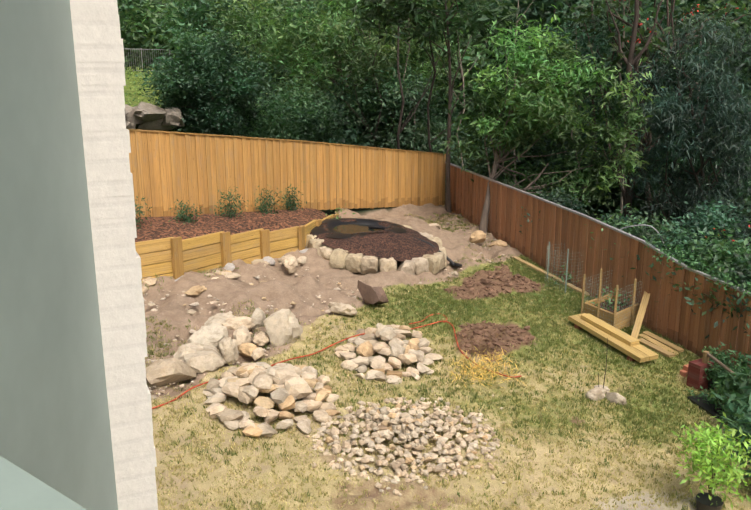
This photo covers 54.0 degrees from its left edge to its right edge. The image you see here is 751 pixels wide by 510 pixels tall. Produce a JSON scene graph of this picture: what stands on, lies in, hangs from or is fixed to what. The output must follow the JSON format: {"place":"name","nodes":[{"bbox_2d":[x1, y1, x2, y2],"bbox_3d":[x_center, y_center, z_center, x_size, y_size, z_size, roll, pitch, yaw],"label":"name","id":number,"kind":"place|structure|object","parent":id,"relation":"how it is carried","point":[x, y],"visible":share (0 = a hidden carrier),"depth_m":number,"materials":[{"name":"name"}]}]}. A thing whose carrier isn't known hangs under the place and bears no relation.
{"place":"outdoors","nodes":[
{"label":"outdoors","id":0,"kind":"place"},
{"bbox_2d":[334,224,380,233],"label":"pond water","id":1,"kind":"structure","parent":0,"point":[351,228],"depth_m":17.47,"materials":[{"name":"brown liquid"}]},
{"bbox_2d":[124,35,750,509],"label":"ground","id":2,"kind":"structure","parent":0,"point":[282,289],"depth_m":10.64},
{"bbox_2d":[0,0,117,509],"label":"wall","id":3,"kind":"structure","parent":2,"relation":"on","point":[55,432],"depth_m":2.50,"materials":[{"name":"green paint"}]},
{"bbox_2d":[0,456,86,509],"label":"window ledge","id":4,"kind":"object","parent":3,"relation":"attached to","point":[21,489],"depth_m":1.93,"materials":[{"name":"paint"}]},
{"bbox_2d":[70,0,157,509],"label":"wall edge","id":5,"kind":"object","parent":2,"relation":"on","point":[99,54],"depth_m":2.96,"materials":[{"name":"paint"}]},
{"bbox_2d":[117,0,175,71],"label":"forest tree","id":6,"kind":"object","parent":2,"relation":"on","point":[121,18],"visible":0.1,"depth_m":40.64,"materials":[{"name":"green plant"}]},
{"bbox_2d":[117,0,177,71],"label":"forest tree","id":7,"kind":"object","parent":2,"relation":"on","point":[159,2],"depth_m":42.02,"materials":[{"name":"green plant"}]},
{"bbox_2d":[124,48,174,70],"bbox_3d":[-13.682,-10.556,40.380,5.768,1.432,11.933,-1,14,-6],"label":"pool fence","id":8,"kind":"object","parent":2,"relation":"on","point":[141,49],"visible":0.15,"depth_m":37.81,"materials":[{"name":"grey metal"}]},
{"bbox_2d":[124,101,184,129],"bbox_3d":[-6.933,-3.538,19.799,4.111,1.106,1.731,-12,18,-39],"label":"outcrop rock","id":9,"kind":"object","parent":2,"relation":"on","point":[145,116],"visible":0.35,"depth_m":20.35,"materials":[{"name":"grey stone"}]},
{"bbox_2d":[124,61,192,132],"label":"bank grass","id":10,"kind":"structure","parent":2,"relation":"on","point":[134,73],"depth_m":27.57,"materials":[{"name":"green plant"}]},
{"bbox_2d":[118,0,258,71],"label":"forest tree","id":11,"kind":"object","parent":2,"relation":"on","point":[158,14],"visible":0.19,"depth_m":39.89,"materials":[{"name":"green plant"}]},
{"bbox_2d":[147,78,237,134],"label":"forest tree","id":12,"kind":"object","parent":2,"relation":"on","point":[195,112],"depth_m":26.14,"materials":[{"name":"green plant"}]},
{"bbox_2d":[134,21,290,136],"bbox_3d":[-4.980,-4.424,21.778,4.701,4.757,4.347,-13,19,-43],"label":"dark shrub tree","id":13,"kind":"object","parent":2,"relation":"on","point":[198,69],"visible":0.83,"depth_m":21.05,"materials":[{"name":"green plant"}]},
{"bbox_2d":[142,257,283,293],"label":"rocks","id":14,"kind":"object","parent":2,"relation":"on","point":[145,288],"depth_m":14.88,"materials":[{"name":"beige stone"}]},
{"bbox_2d":[159,64,296,135],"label":"forest tree","id":15,"kind":"object","parent":2,"relation":"on","point":[261,99],"depth_m":28.37,"materials":[{"name":"green plant"}]},
{"bbox_2d":[135,214,338,280],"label":"retaining wall","id":16,"kind":"structure","parent":2,"relation":"on","point":[176,257],"depth_m":14.61,"materials":[{"name":"yellow wood"}]},
{"bbox_2d":[135,208,328,241],"bbox_3d":[-3.674,-0.605,15.495,2.214,0.817,8.028,13,19,42],"label":"mulch bed","id":17,"kind":"object","parent":16,"relation":"on","point":[205,224],"visible":0.48,"depth_m":15.75,"materials":[{"name":"brown wood"}]},
{"bbox_2d":[161,21,317,95],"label":"forest tree","id":18,"kind":"object","parent":2,"relation":"on","point":[266,65],"depth_m":31.39,"materials":[{"name":"green plant"}]},
{"bbox_2d":[134,184,355,230],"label":"shrubs","id":19,"kind":"object","parent":2,"relation":"on","point":[230,211],"visible":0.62,"depth_m":16.45,"materials":[{"name":"green plant"}]},
{"bbox_2d":[143,0,357,76],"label":"tree","id":20,"kind":"object","parent":2,"relation":"on","point":[197,12],"visible":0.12,"depth_m":35.63,"materials":[{"name":"green plant"}]},
{"bbox_2d":[174,11,361,98],"bbox_3d":[-4.992,-7.610,34.724,9.141,7.661,8.504,0,14,-2],"label":"forest tree","id":21,"kind":"object","parent":2,"relation":"on","point":[321,78],"visible":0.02,"depth_m":33.11,"materials":[{"name":"green plant"}]},
{"bbox_2d":[202,362,340,437],"bbox_3d":[-1.402,1.824,10.011,1.881,0.551,2.101,0,14,-2],"label":"rock pile","id":22,"kind":"object","parent":2,"relation":"on","point":[286,385],"visible":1,"depth_m":9.72,"materials":[{"name":"beige stone"}]},
{"bbox_2d":[128,129,445,217],"bbox_3d":[-2.374,-1.999,18.152,0.618,3.157,12.738,13,19,41],"label":"fence","id":23,"kind":"object","parent":2,"relation":"on","point":[168,169],"visible":0.71,"depth_m":17.71,"materials":[{"name":"brown wood"}]},
{"bbox_2d":[232,76,355,143],"bbox_3d":[-2.928,-3.955,24.258,4.846,3.774,4.572,0,14,-2],"label":"bush behind fence","id":24,"kind":"object","parent":2,"relation":"on","point":[276,122],"visible":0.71,"depth_m":23.65,"materials":[{"name":"green plant"}]},
{"bbox_2d":[241,0,371,69],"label":"forest tree","id":25,"kind":"object","parent":2,"relation":"on","point":[303,7],"depth_m":43.05,"materials":[{"name":"green plant"}]},
{"bbox_2d":[142,223,507,386],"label":"rocks","id":26,"kind":"object","parent":2,"relation":"on","point":[199,352],"visible":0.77,"depth_m":11.46,"materials":[{"name":"beige stone"}]},
{"bbox_2d":[144,222,513,496],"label":"scattered stones","id":27,"kind":"object","parent":2,"relation":"on","point":[377,484],"visible":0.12,"depth_m":12.71,"materials":[{"name":"beige stone"}]},
{"bbox_2d":[141,209,517,393],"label":"pebbles","id":28,"kind":"object","parent":2,"relation":"on","point":[266,347],"visible":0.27,"depth_m":13.14,"materials":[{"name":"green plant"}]},
{"bbox_2d":[152,313,521,408],"bbox_3d":[-1.011,1.682,11.421,6.104,0.509,2.627,-6,15,-23],"label":"garden hose","id":29,"kind":"object","parent":2,"relation":"on","point":[336,343],"visible":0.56,"depth_m":11.71,"materials":[{"name":"rubber"}]},
{"bbox_2d":[276,0,397,54],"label":"forest tree","id":30,"kind":"object","parent":2,"relation":"on","point":[348,23],"depth_m":40.85,"materials":[{"name":"green plant"}]},
{"bbox_2d":[196,0,489,123],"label":"tree","id":31,"kind":"object","parent":2,"relation":"on","point":[324,32],"visible":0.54,"depth_m":28.93,"materials":[{"name":"green plant"}]},
{"bbox_2d":[300,106,389,147],"bbox_3d":[-2.407,-4.059,30.834,7.131,4.940,6.318,-7,16,-26],"label":"bush","id":32,"kind":"object","parent":2,"relation":"on","point":[350,138],"visible":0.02,"depth_m":29.52,"materials":[{"name":"green plant"}]},
{"bbox_2d":[290,62,454,147],"bbox_3d":[-1.015,-5.058,32.732,8.865,6.836,7.468,0,14,-2],"label":"forest tree","id":33,"kind":"object","parent":2,"relation":"on","point":[385,119],"visible":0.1,"depth_m":30.59,"materials":[{"name":"green plant"}]},
{"bbox_2d":[357,280,388,304],"bbox_3d":[-0.044,0.755,13.895,0.390,0.448,0.806,-9,17,-33],"label":"dark rock","id":34,"kind":"object","parent":2,"relation":"on","point":[372,295],"visible":0.98,"depth_m":13.73,"materials":[{"name":"brown stone"}]},
{"bbox_2d":[310,218,438,260],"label":"mulch","id":35,"kind":"object","parent":2,"relation":"on","point":[406,245],"visible":0.77,"depth_m":16.36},
{"bbox_2d":[306,225,446,274],"bbox_3d":[-0.048,-0.234,17.226,3.384,0.746,3.715,0,14,-2],"label":"stone border","id":36,"kind":"object","parent":2,"relation":"on","point":[361,263],"visible":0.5,"depth_m":15.77,"materials":[{"name":"beige stone"}]},
{"bbox_2d":[311,218,461,266],"bbox_3d":[0.217,-0.344,17.462,3.469,0.828,1.981,0,14,-2],"label":"pond liner","id":37,"kind":"object","parent":2,"relation":"on","point":[331,224],"visible":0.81,"depth_m":17.28,"materials":[{"name":"black plastic"}]},
{"bbox_2d":[335,323,443,384],"bbox_3d":[0.218,1.403,11.882,1.750,0.599,2.249,0,14,-2],"label":"rock pile","id":38,"kind":"object","parent":2,"relation":"on","point":[415,348],"visible":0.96,"depth_m":11.45,"materials":[{"name":"beige stone"}]},
{"bbox_2d":[323,369,401,391],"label":"stones","id":39,"kind":"object","parent":38,"relation":"on","point":[398,373],"visible":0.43,"depth_m":11.03,"materials":[{"name":"beige stone"}]},
{"bbox_2d":[322,52,466,179],"bbox_3d":[0.965,-5.086,30.644,6.316,6.462,6.268,0,14,-2],"label":"tree","id":40,"kind":"object","parent":2,"relation":"on","point":[420,128],"visible":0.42,"depth_m":29.24,"materials":[{"name":"green plant"}]},
{"bbox_2d":[311,397,499,483],"bbox_3d":[0.428,2.271,9.508,2.618,0.465,1.934,-6,15,-23],"label":"rubble pile","id":41,"kind":"object","parent":2,"relation":"on","point":[407,429],"visible":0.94,"depth_m":9.29,"materials":[{"name":"beige stone"}]},
{"bbox_2d":[330,0,527,212],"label":"slender tree","id":42,"kind":"object","parent":2,"relation":"on","point":[377,11],"visible":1,"depth_m":20.44,"materials":[{"name":"green plant"}]},
{"bbox_2d":[349,0,525,143],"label":"forest tree","id":43,"kind":"object","parent":2,"relation":"on","point":[482,59],"visible":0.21,"depth_m":34.72,"materials":[{"name":"green plant"}]},
{"bbox_2d":[151,254,750,509],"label":"green grass tufts","id":44,"kind":"object","parent":2,"relation":"on","point":[467,304],"visible":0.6,"depth_m":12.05,"materials":[{"name":"green plant"}]},
{"bbox_2d":[424,106,533,193],"bbox_3d":[4.065,-4.112,35.684,6.778,6.925,6.940,-8,16,-30],"label":"bush","id":45,"kind":"object","parent":2,"relation":"on","point":[470,164],"visible":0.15,"depth_m":34.24,"materials":[{"name":"green plant"}]},
{"bbox_2d":[450,326,521,357],"bbox_3d":[1.828,1.529,12.548,1.362,0.508,1.416,0,14,-2],"label":"pile","id":46,"kind":"object","parent":2,"relation":"on","point":[480,346],"visible":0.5,"depth_m":12.43,"materials":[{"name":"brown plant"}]},
{"bbox_2d":[435,347,539,387],"bbox_3d":[1.712,1.847,11.614,1.550,0.654,1.418,-4,15,-16],"label":"straw patch","id":47,"kind":"object","parent":2,"relation":"on","point":[484,371],"visible":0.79,"depth_m":11.54,"materials":[{"name":"yellow plant"}]},
{"bbox_2d":[444,264,539,359],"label":"soil clods","id":48,"kind":"object","parent":2,"relation":"on","point":[495,340],"visible":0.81,"depth_m":13.44,"materials":[{"name":"brown soil"}]},
{"bbox_2d":[417,0,580,112],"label":"forest tree","id":49,"kind":"object","parent":2,"relation":"on","point":[529,13],"visible":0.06,"depth_m":36.60,"materials":[{"name":"green plant"}]},
{"bbox_2d":[313,0,721,228],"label":"tree trunks","id":50,"kind":"object","parent":2,"relation":"on","point":[626,196],"visible":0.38,"depth_m":25.02,"materials":[{"name":"brown plant"}]},
{"bbox_2d":[489,3,575,214],"bbox_3d":[8.669,-7.292,42.606,11.982,17.097,10.891,0,14,-2],"label":"forest tree","id":51,"kind":"object","parent":2,"relation":"on","point":[548,59],"depth_m":38.35,"materials":[{"name":"green plant"}]},
{"bbox_2d":[356,0,713,217],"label":"tree trunks","id":52,"kind":"object","parent":2,"relation":"on","point":[621,200],"visible":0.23,"depth_m":28.05,"materials":[{"name":"brown plant"}]},
{"bbox_2d":[492,0,594,45],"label":"forest tree","id":53,"kind":"object","parent":2,"relation":"on","point":[569,2],"visible":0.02,"depth_m":37.26,"materials":[{"name":"green plant"}]},
{"bbox_2d":[494,49,610,189],"bbox_3d":[8.979,-5.128,38.224,9.359,12.250,8.765,0,14,-2],"label":"forest tree","id":54,"kind":"object","parent":2,"relation":"on","point":[521,150],"visible":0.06,"depth_m":36.88,"materials":[{"name":"green plant"}]},
{"bbox_2d":[435,4,675,232],"bbox_3d":[4.424,-3.344,19.213,4.383,6.110,5.092,-11,18,-38],"label":"leaning tree","id":55,"kind":"object","parent":2,"relation":"on","point":[541,112],"visible":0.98,"depth_m":18.92,"materials":[{"name":"green plant"}]},
{"bbox_2d":[488,163,571,221],"bbox_3d":[4.008,-1.563,19.590,2.279,1.789,0.124,2,14,9],"label":"tree branch","id":56,"kind":"object","parent":55,"relation":"attached to","point":[534,181],"visible":0.48,"depth_m":19.42,"materials":[{"name":"brown wood"}]},
{"bbox_2d":[519,184,594,231],"bbox_3d":[4.438,-0.791,18.280,1.851,2.302,2.529,2,14,7],"label":"shrub","id":57,"kind":"object","parent":2,"relation":"on","point":[564,202],"visible":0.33,"depth_m":17.95,"materials":[{"name":"green plant"}]},
{"bbox_2d":[509,133,619,220],"bbox_3d":[10.886,-3.037,35.742,8.060,7.502,7.488,0,14,-2],"label":"bush","id":58,"kind":"object","parent":2,"relation":"on","point":[546,159],"visible":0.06,"depth_m":34.60,"materials":[{"name":"green plant"}]},
{"bbox_2d":[545,242,583,292],"bbox_3d":[4.165,0.262,16.135,0.843,1.000,0.882,0,14,-2],"label":"wire tree guard","id":59,"kind":"object","parent":2,"relation":"on","point":[566,271],"visible":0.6,"depth_m":16.03,"materials":[{"name":"grey"}]},
{"bbox_2d":[445,162,750,365],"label":"fence","id":60,"kind":"object","parent":2,"relation":"on","point":[687,327],"visible":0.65,"depth_m":15.11,"materials":[{"name":"brown wood"}]},
{"bbox_2d":[642,235,750,305],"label":"fence top vines","id":61,"kind":"object","parent":60,"relation":"attached to","point":[700,260],"visible":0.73,"depth_m":13.20,"materials":[{"name":"green plant"}]},
{"bbox_2d":[512,256,683,357],"bbox_3d":[4.608,0.732,15.451,1.327,0.954,5.537,-3,14,-13],"label":"loose timber","id":62,"kind":"object","parent":2,"relation":"on","point":[655,342],"visible":0.67,"depth_m":13.67,"materials":[{"name":"brown wood"}]},
{"bbox_2d":[520,0,690,212],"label":"tree","id":63,"kind":"object","parent":2,"relation":"on","point":[596,45],"visible":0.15,"depth_m":29.90,"materials":[{"name":"green plant"}]},
{"bbox_2d":[585,338,626,405],"bbox_3d":[3.464,1.738,11.110,0.595,0.991,0.438,0,14,-2],"label":"stone pile","id":64,"kind":"object","parent":2,"relation":"on","point":[596,392],"visible":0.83,"depth_m":11.10,"materials":[{"name":"grey stone"}]},
{"bbox_2d":[581,269,641,329],"bbox_3d":[4.734,0.860,14.550,1.443,1.000,0.920,-12,18,-39],"label":"planter box wire cage","id":65,"kind":"object","parent":2,"relation":"on","point":[614,312],"visible":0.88,"depth_m":14.27,"materials":[{"name":"brown wood"}]},
{"bbox_2d":[568,313,658,362],"bbox_3d":[4.254,1.487,13.318,0.410,0.427,1.867,-7,15,-25],"label":"sleeper stack","id":66,"kind":"object","parent":2,"relation":"on","point":[631,348],"visible":0.94,"depth_m":13.13,"materials":[{"name":"brown wood"}]},
{"bbox_2d":[554,101,685,218],"bbox_3d":[12.068,-2.920,34.559,8.897,8.463,8.886,0,14,-2],"label":"forest tree","id":67,"kind":"object","parent":2,"relation":"on","point":[608,201],"visible":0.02,"depth_m":32.56,"materials":[{"name":"green plant"}]},
{"bbox_2d":[556,0,692,119],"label":"forest tree","id":68,"kind":"object","parent":2,"relation":"on","point":[583,11],"depth_m":35.16,"materials":[{"name":"green plant"}]},
{"bbox_2d":[596,202,658,237],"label":"shrub","id":69,"kind":"object","parent":2,"relation":"on","point":[624,219],"depth_m":16.20,"materials":[{"name":"green plant"}]},
{"bbox_2d":[584,203,686,259],"bbox_3d":[5.636,0.148,15.593,2.473,2.427,2.281,0,14,-2],"label":"shrub","id":70,"kind":"object","parent":2,"relation":"on","point":[638,231],"visible":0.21,"depth_m":15.42,"materials":[{"name":"green plant"}]},
{"bbox_2d":[620,224,672,254],"bbox_3d":[5.647,-0.234,14.431,0.724,0.536,1.750,-7,15,-25],"label":"pipe","id":71,"kind":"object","parent":2,"relation":"on","point":[646,225],"depth_m":14.86,"materials":[{"name":"silver metal"}]},
{"bbox_2d":[594,128,704,232],"bbox_3d":[12.929,-2.028,31.832,6.854,8.475,7.441,6,15,24],"label":"bush","id":72,"kind":"object","parent":2,"relation":"on","point":[634,205],"visible":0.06,"depth_m":30.86,"materials":[{"name":"green plant"}]},
{"bbox_2d":[554,0,750,224],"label":"tree","id":73,"kind":"object","parent":2,"relation":"on","point":[733,4],"visible":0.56,"depth_m":26.41,"materials":[{"name":"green plant"}]},
{"bbox_2d":[605,0,750,246],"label":"tree","id":74,"kind":"object","parent":2,"relation":"on","point":[714,139],"visible":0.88,"depth_m":21.98,"materials":[{"name":"green plant"}]},
{"bbox_2d":[607,0,750,109],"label":"forest tree","id":75,"kind":"object","parent":2,"relation":"on","point":[722,3],"visible":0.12,"depth_m":31.45,"materials":[{"name":"green plant"}]},
{"bbox_2d":[679,364,688,376],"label":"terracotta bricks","id":76,"kind":"object","parent":2,"relation":"on","point":[684,372],"visible":0.23,"depth_m":12.35,"materials":[{"name":"orange brick"}]},
{"bbox_2d":[621,213,749,319],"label":"shrub","id":77,"kind":"object","parent":2,"relation":"on","point":[680,239],"visible":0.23,"depth_m":14.42,"materials":[{"name":"green plant"}]},
{"bbox_2d":[635,138,750,237],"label":"forest tree","id":78,"kind":"object","parent":2,"relation":"on","point":[707,171],"visible":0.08,"depth_m":26.57,"materials":[{"name":"green plant"}]},
{"bbox_2d":[645,221,750,316],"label":"shrub","id":79,"kind":"object","parent":2,"relation":"on","point":[723,255],"visible":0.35,"depth_m":13.23,"materials":[{"name":"green plant"}]},
{"bbox_2d":[686,358,713,390],"bbox_3d":[5.259,1.943,11.946,0.313,0.440,0.224,-7,16,-27],"label":"dark red box","id":80,"kind":"object","parent":2,"relation":"on","point":[696,374],"visible":0.71,"depth_m":11.85,"materials":[{"name":"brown wood"}]},
{"bbox_2d":[658,412,750,509],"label":"potted plant","id":81,"kind":"object","parent":2,"relation":"on","point":[707,463],"visible":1,"depth_m":8.36,"materials":[{"name":"green plant"}]},
{"bbox_2d":[683,386,727,422],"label":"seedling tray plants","id":82,"kind":"object","parent":2,"relation":"on","point":[703,403],"visible":0.35,"depth_m":11.31,"materials":[{"name":"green plant"}]},
{"bbox_2d":[669,194,750,262],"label":"shrub","id":83,"kind":"object","parent":2,"relation":"on","point":[712,218],"visible":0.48,"depth_m":15.62,"materials":[{"name":"green plant"}]},
{"bbox_2d":[703,358,720,389],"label":"shrub","id":84,"kind":"object","parent":2,"relation":"on","point":[711,375],"visible":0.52,"depth_m":11.83,"materials":[{"name":"green plant"}]},
{"bbox_2d":[675,176,750,262],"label":"bush","id":85,"kind":"object","parent":2,"relation":"on","point":[747,199],"visible":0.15,"depth_m":22.68,"materials":[{"name":"green plant"}]},
{"bbox_2d":[682,240,750,338],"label":"shrub","id":86,"kind":"object","parent":2,"relation":"on","point":[746,277],"visible":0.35,"depth_m":12.43,"materials":[{"name":"green plant"}]},
{"bbox_2d":[684,0,750,180],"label":"forest tree","id":87,"kind":"object","parent":2,"relation":"on","point":[744,53],"visible":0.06,"depth_m":28.58,"materials":[{"name":"green plant"}]},
{"bbox_2d":[702,346,734,367],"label":"shrub","id":88,"kind":"object","parent":2,"relation":"on","point":[710,350],"visible":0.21,"depth_m":12.32,"materials":[{"name":"green plant"}]},
{"bbox_2d":[707,381,732,413],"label":"pot plant","id":89,"kind":"object","parent":2,"relation":"on","point":[713,397],"visible":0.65,"depth_m":11.03,"materials":[{"name":"green plant"}]},
{"bbox_2d":[709,341,737,367],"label":"shrub","id":90,"kind":"object","parent":2,"relation":"on","point":[724,356],"visible":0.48,"depth_m":11.99,"materials":[{"name":"green plant"}]},
{"bbox_2d":[708,364,740,389],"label":"shrub","id":91,"kind":"object","parent":2,"relation":"on","point":[721,377],"visible":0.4,"depth_m":11.43,"materials":[{"name":"green plant"}]},
{"bbox_2d":[702,340,750,377],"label":"post and rail stand","id":92,"kind":"object","parent":2,"relation":"on","point":[706,356],"visible":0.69,"depth_m":11.60,"materials":[{"name":"brown wood"}]},
{"bbox_2d":[718,390,741,434],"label":"pot plant","id":93,"kind":"object","parent":2,"relation":"on","point":[727,401],"visible":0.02,"depth_m":10.61,"materials":[{"name":"green plant"}]},
{"bbox_2d":[712,386,750,448],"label":"shrub","id":94,"kind":"object","parent":2,"relation":"on","point":[735,408],"visible":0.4,"depth_m":9.85,"materials":[{"name":"green plant"}]},
{"bbox_2d":[713,365,750,403],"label":"shrub","id":95,"kind":"object","parent":2,"relation":"on","point":[736,382],"visible":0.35,"depth_m":10.89,"materials":[{"name":"green plant"}]},
{"bbox_2d":[721,360,745,371],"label":"shrub","id":96,"kind":"object","parent":2,"relation":"on","point":[733,365],"visible":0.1,"depth_m":11.54,"materials":[{"name":"green plant"}]},
{"bbox_2d":[718,392,750,477],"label":"shrub","id":97,"kind":"object","parent":2,"relation":"on","point":[746,428],"visible":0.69,"depth_m":8.94,"materials":[{"name":"green plant"}]},
{"bbox_2d":[725,355,750,411],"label":"shrub","id":98,"kind":"object","parent":2,"relation":"on","point":[746,371],"visible":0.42,"depth_m":10.21,"materials":[{"name":"green plant"}]},
{"bbox_2d":[732,351,748,370],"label":"shrub","id":99,"kind":"object","parent":2,"relation":"on","point":[744,362],"visible":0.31,"depth_m":11.86,"materials":[{"name":"green plant"}]}
]}

